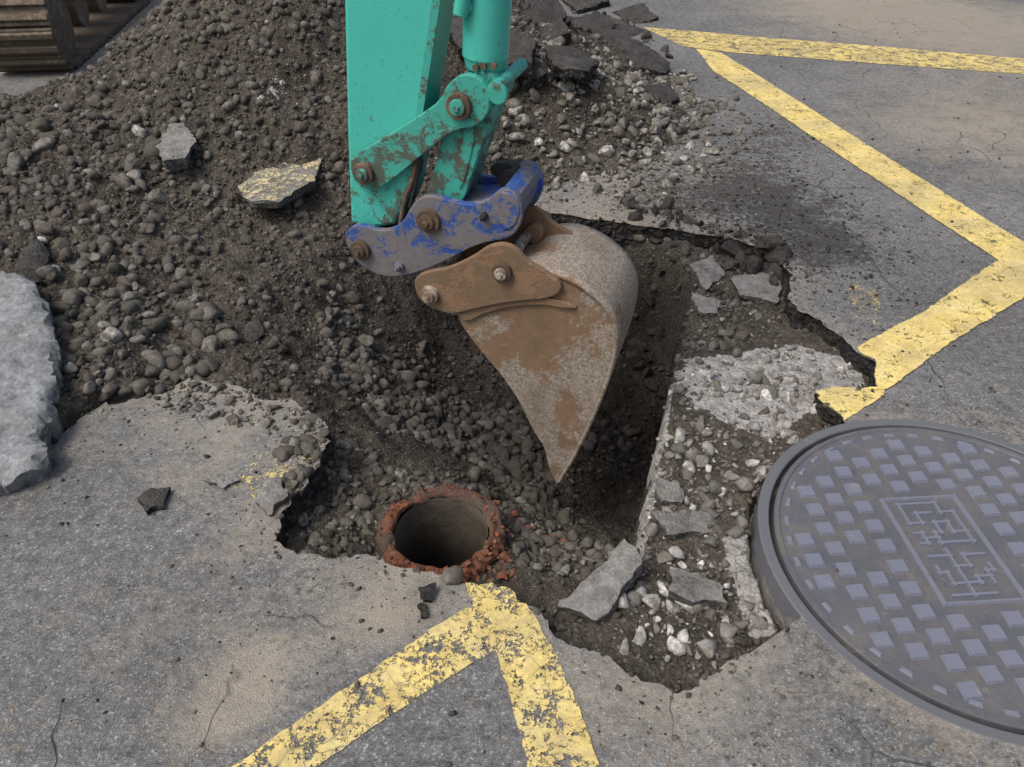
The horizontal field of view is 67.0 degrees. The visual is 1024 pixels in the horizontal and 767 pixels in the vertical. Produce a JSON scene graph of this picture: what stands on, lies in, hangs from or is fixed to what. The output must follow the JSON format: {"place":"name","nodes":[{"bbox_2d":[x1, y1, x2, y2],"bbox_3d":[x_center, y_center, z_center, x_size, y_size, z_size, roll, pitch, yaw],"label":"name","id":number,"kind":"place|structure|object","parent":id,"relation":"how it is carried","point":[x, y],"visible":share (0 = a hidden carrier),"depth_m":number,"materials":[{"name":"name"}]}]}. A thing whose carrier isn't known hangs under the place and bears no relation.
{"place":"outdoors","nodes":[
{"label":"outdoors","id":0,"kind":"place"},
{"bbox_2d":[0,0,868,693],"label":"excavated soil","id":1,"kind":"structure","parent":0,"point":[668,316],"depth_m":3.15,"materials":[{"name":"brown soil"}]},
{"bbox_2d":[0,271,63,495],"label":"concrete slab","id":2,"kind":"object","parent":1,"relation":"on","point":[31,382],"depth_m":2.41,"materials":[{"name":"grey concrete"}]},
{"bbox_2d":[15,239,50,285],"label":"asphalt chunk","id":3,"kind":"object","parent":1,"relation":"on","point":[33,256],"visible":0.57,"depth_m":2.90,"materials":[{"name":"grey asphalt"}]},
{"bbox_2d":[155,122,196,171],"bbox_3d":[-1.545,-1.086,3.563,0.175,0.127,0.329,-19,42,-22],"label":"asphalt chunk","id":4,"kind":"object","parent":1,"relation":"on","point":[175,146],"visible":0.98,"depth_m":3.51,"materials":[{"name":"grey asphalt"}]},
{"bbox_2d":[243,317,263,343],"bbox_3d":[-0.983,-0.191,2.939,0.081,0.065,0.121,-23,43,-26],"label":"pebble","id":5,"kind":"object","parent":1,"relation":"on","point":[254,330],"visible":0.93,"depth_m":2.92,"materials":[{"name":"grey stone"}]},
{"bbox_2d":[238,158,322,209],"bbox_3d":[-1.060,-0.932,3.552,0.333,0.083,0.498,0,38,0],"label":"painted asphalt chunk","id":6,"kind":"object","parent":1,"relation":"on","point":[272,188],"visible":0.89,"depth_m":3.47,"materials":[{"name":"paint"}]},
{"bbox_2d":[0,0,614,577],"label":"river pebbles","id":7,"kind":"object","parent":1,"relation":"on","point":[428,430],"visible":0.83,"depth_m":3.15,"materials":[{"name":"stone"}]},
{"bbox_2d":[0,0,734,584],"bbox_3d":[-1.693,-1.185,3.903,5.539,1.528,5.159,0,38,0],"label":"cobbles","id":8,"kind":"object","parent":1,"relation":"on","point":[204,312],"visible":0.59,"depth_m":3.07,"materials":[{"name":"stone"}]},
{"bbox_2d":[0,0,829,675],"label":"pebbles","id":9,"kind":"object","parent":1,"relation":"on","point":[316,538],"visible":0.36,"depth_m":3.31,"materials":[{"name":"stone"}]},
{"bbox_2d":[0,0,877,689],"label":"soil clods","id":10,"kind":"object","parent":1,"relation":"on","point":[742,640],"visible":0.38,"depth_m":3.20,"materials":[{"name":"brown soil"}]},
{"bbox_2d":[376,483,514,583],"bbox_3d":[-0.193,0.862,2.569,0.401,1.159,0.393,0,38,0],"label":"clay sewer pipe","id":11,"kind":"object","parent":1,"relation":"on","point":[439,530],"visible":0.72,"depth_m":2.35,"materials":[{"name":"brown ceramic"}]},
{"bbox_2d":[449,16,463,61],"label":"asphalt chunk","id":12,"kind":"object","parent":1,"relation":"on","point":[455,36],"visible":0.31,"depth_m":4.05,"materials":[{"name":"grey asphalt"}]},
{"bbox_2d":[144,262,783,579],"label":"rubble fragments","id":13,"kind":"object","parent":1,"relation":"on","point":[305,425],"visible":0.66,"depth_m":2.48,"materials":[{"name":"stone"}]},
{"bbox_2d":[506,27,535,79],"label":"asphalt chunk","id":14,"kind":"object","parent":1,"relation":"on","point":[522,45],"visible":0.48,"depth_m":4.11,"materials":[{"name":"grey asphalt"}]},
{"bbox_2d":[476,510,568,581],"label":"red clay fragments","id":15,"kind":"object","parent":1,"relation":"on","point":[504,574],"visible":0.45,"depth_m":2.15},
{"bbox_2d":[518,57,547,89],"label":"asphalt chunk","id":16,"kind":"object","parent":1,"relation":"on","point":[540,74],"visible":0.62,"depth_m":4.10,"materials":[{"name":"grey asphalt"}]},
{"bbox_2d":[522,0,566,27],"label":"asphalt chunk","id":17,"kind":"object","parent":1,"relation":"on","point":[545,11],"visible":0.36,"depth_m":5.03,"materials":[{"name":"grey asphalt"}]},
{"bbox_2d":[538,16,571,45],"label":"asphalt chunk","id":18,"kind":"object","parent":1,"relation":"on","point":[558,27],"visible":0.58,"depth_m":4.72,"materials":[{"name":"grey asphalt"}]},
{"bbox_2d":[543,45,599,83],"bbox_3d":[0.332,-1.792,4.330,0.321,0.145,0.642,0,38,0],"label":"asphalt chunk","id":19,"kind":"object","parent":1,"relation":"on","point":[565,64],"visible":0.98,"depth_m":4.17,"materials":[{"name":"grey asphalt"}]},
{"bbox_2d":[558,539,642,624],"bbox_3d":[0.244,0.525,1.999,0.246,0.117,0.121,-29,46,-32],"label":"asphalt chunk","id":20,"kind":"object","parent":1,"relation":"on","point":[598,592],"visible":0.99,"depth_m":1.97,"materials":[{"name":"grey asphalt"}]},
{"bbox_2d":[568,13,646,37],"bbox_3d":[0.787,-2.828,6.217,0.683,0.192,0.618,0,38,0],"label":"asphalt chunk","id":21,"kind":"object","parent":1,"relation":"on","point":[600,24],"visible":0.51,"depth_m":6.21,"materials":[{"name":"grey asphalt"}]},
{"bbox_2d":[464,8,757,205],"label":"crushed gravel","id":22,"kind":"structure","parent":1,"relation":"on","point":[636,80],"depth_m":4.18,"materials":[{"name":"grey gravel"}]},
{"bbox_2d":[601,34,669,75],"bbox_3d":[0.865,-2.284,5.423,0.472,0.200,0.555,0,38,0],"label":"asphalt chunk","id":23,"kind":"object","parent":1,"relation":"on","point":[650,60],"visible":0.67,"depth_m":5.38,"materials":[{"name":"grey asphalt"}]},
{"bbox_2d":[613,3,658,23],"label":"asphalt chunk","id":24,"kind":"object","parent":1,"relation":"on","point":[640,13],"visible":0.73,"depth_m":6.59,"materials":[{"name":"grey asphalt"}]},
{"bbox_2d":[511,0,793,405],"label":"asphalt rubble","id":25,"kind":"object","parent":1,"relation":"on","point":[777,252],"visible":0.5,"depth_m":3.49,"materials":[{"name":"grey asphalt"}]},
{"bbox_2d":[643,83,679,104],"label":"asphalt chunk","id":26,"kind":"object","parent":1,"relation":"on","point":[665,92],"visible":0.45,"depth_m":4.80,"materials":[{"name":"grey asphalt"}]},
{"bbox_2d":[659,263,666,274],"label":"asphalt chunk","id":27,"kind":"object","parent":1,"relation":"on","point":[663,271],"visible":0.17,"depth_m":3.52,"materials":[{"name":"grey asphalt"}]},
{"bbox_2d":[654,476,683,505],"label":"asphalt chunk","id":28,"kind":"object","parent":1,"relation":"on","point":[667,493],"visible":0.99,"depth_m":2.25,"materials":[{"name":"grey asphalt"}]},
{"bbox_2d":[650,510,720,540],"bbox_3d":[0.498,0.400,2.188,0.199,0.044,0.095,-3,38,-4],"label":"asphalt chunk","id":29,"kind":"object","parent":1,"relation":"on","point":[676,525],"visible":0.82,"depth_m":2.17,"materials":[{"name":"grey asphalt"}]},
{"bbox_2d":[668,566,727,608],"bbox_3d":[0.479,0.541,2.007,0.158,0.052,0.096,11,39,14],"label":"asphalt chunk","id":30,"kind":"object","parent":1,"relation":"on","point":[690,589],"visible":0.98,"depth_m":1.99,"materials":[{"name":"grey asphalt"}]},
{"bbox_2d":[690,292,720,316],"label":"asphalt chunk","id":31,"kind":"object","parent":1,"relation":"on","point":[703,306],"visible":1,"depth_m":3.09,"materials":[{"name":"grey asphalt"}]},
{"bbox_2d":[689,255,724,291],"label":"asphalt chunk","id":32,"kind":"object","parent":1,"relation":"on","point":[706,273],"visible":0.95,"depth_m":3.25,"materials":[{"name":"grey asphalt"}]},
{"bbox_2d":[602,344,853,669],"bbox_3d":[0.647,0.360,2.468,0.552,0.373,1.500,19,42,22],"label":"broken rubble","id":33,"kind":"object","parent":1,"relation":"on","point":[680,644],"visible":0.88,"depth_m":2.28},
{"bbox_2d":[730,271,781,304],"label":"asphalt chunk","id":34,"kind":"object","parent":1,"relation":"on","point":[758,287],"visible":0.94,"depth_m":3.17,"materials":[{"name":"grey asphalt"}]},
{"bbox_2d":[0,0,1023,766],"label":"asphalt road","id":35,"kind":"structure","parent":0,"point":[70,652],"depth_m":2.06,"materials":[{"name":"grey asphalt"}]},
{"bbox_2d":[137,486,170,514],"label":"asphalt chunk","id":36,"kind":"object","parent":35,"relation":"on","point":[150,500],"visible":1,"depth_m":2.15,"materials":[{"name":"grey asphalt"}]},
{"bbox_2d":[203,473,240,488],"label":"asphalt chunk","id":37,"kind":"object","parent":35,"relation":"on","point":[222,482],"visible":1,"depth_m":2.22,"materials":[{"name":"grey asphalt"}]},
{"bbox_2d":[254,478,288,516],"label":"asphalt chunk","id":38,"kind":"object","parent":35,"relation":"on","point":[272,494],"visible":1,"depth_m":2.17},
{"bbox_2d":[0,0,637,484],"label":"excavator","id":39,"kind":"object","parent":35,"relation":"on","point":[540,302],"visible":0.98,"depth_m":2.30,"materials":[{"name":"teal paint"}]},
{"bbox_2d":[417,602,427,618],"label":"asphalt chunk","id":40,"kind":"object","parent":35,"relation":"on","point":[422,607],"visible":1,"depth_m":1.88,"materials":[{"name":"grey asphalt"}]},
{"bbox_2d":[418,582,435,602],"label":"asphalt chunk","id":41,"kind":"object","parent":35,"relation":"on","point":[427,592],"visible":1,"depth_m":1.91,"materials":[{"name":"grey asphalt"}]},
{"bbox_2d":[0,6,1023,766],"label":"asphalt crumbs","id":42,"kind":"object","parent":35,"relation":"on","point":[380,630],"visible":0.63,"depth_m":2.24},
{"bbox_2d":[562,0,609,13],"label":"asphalt chunk","id":43,"kind":"object","parent":35,"relation":"on","point":[581,6],"visible":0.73,"depth_m":6.81,"materials":[{"name":"grey asphalt"}]},
{"bbox_2d":[232,27,1023,766],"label":"yellow road markings","id":44,"kind":"object","parent":35,"relation":"on","point":[970,293],"visible":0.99,"depth_m":2.72,"materials":[{"name":"paint"}]},
{"bbox_2d":[513,66,1004,413],"bbox_3d":[0.973,-1.181,3.854,2.460,0.349,3.826,0,38,0],"label":"black grit","id":45,"kind":"object","parent":35,"relation":"on","point":[777,235],"visible":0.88,"depth_m":3.62,"materials":[{"name":"gravel"}]},
{"bbox_2d":[749,419,1023,746],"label":"manhole cover","id":46,"kind":"object","parent":35,"relation":"in","point":[887,554],"visible":0.98,"depth_m":2.02,"materials":[{"name":"metal"}]}
]}

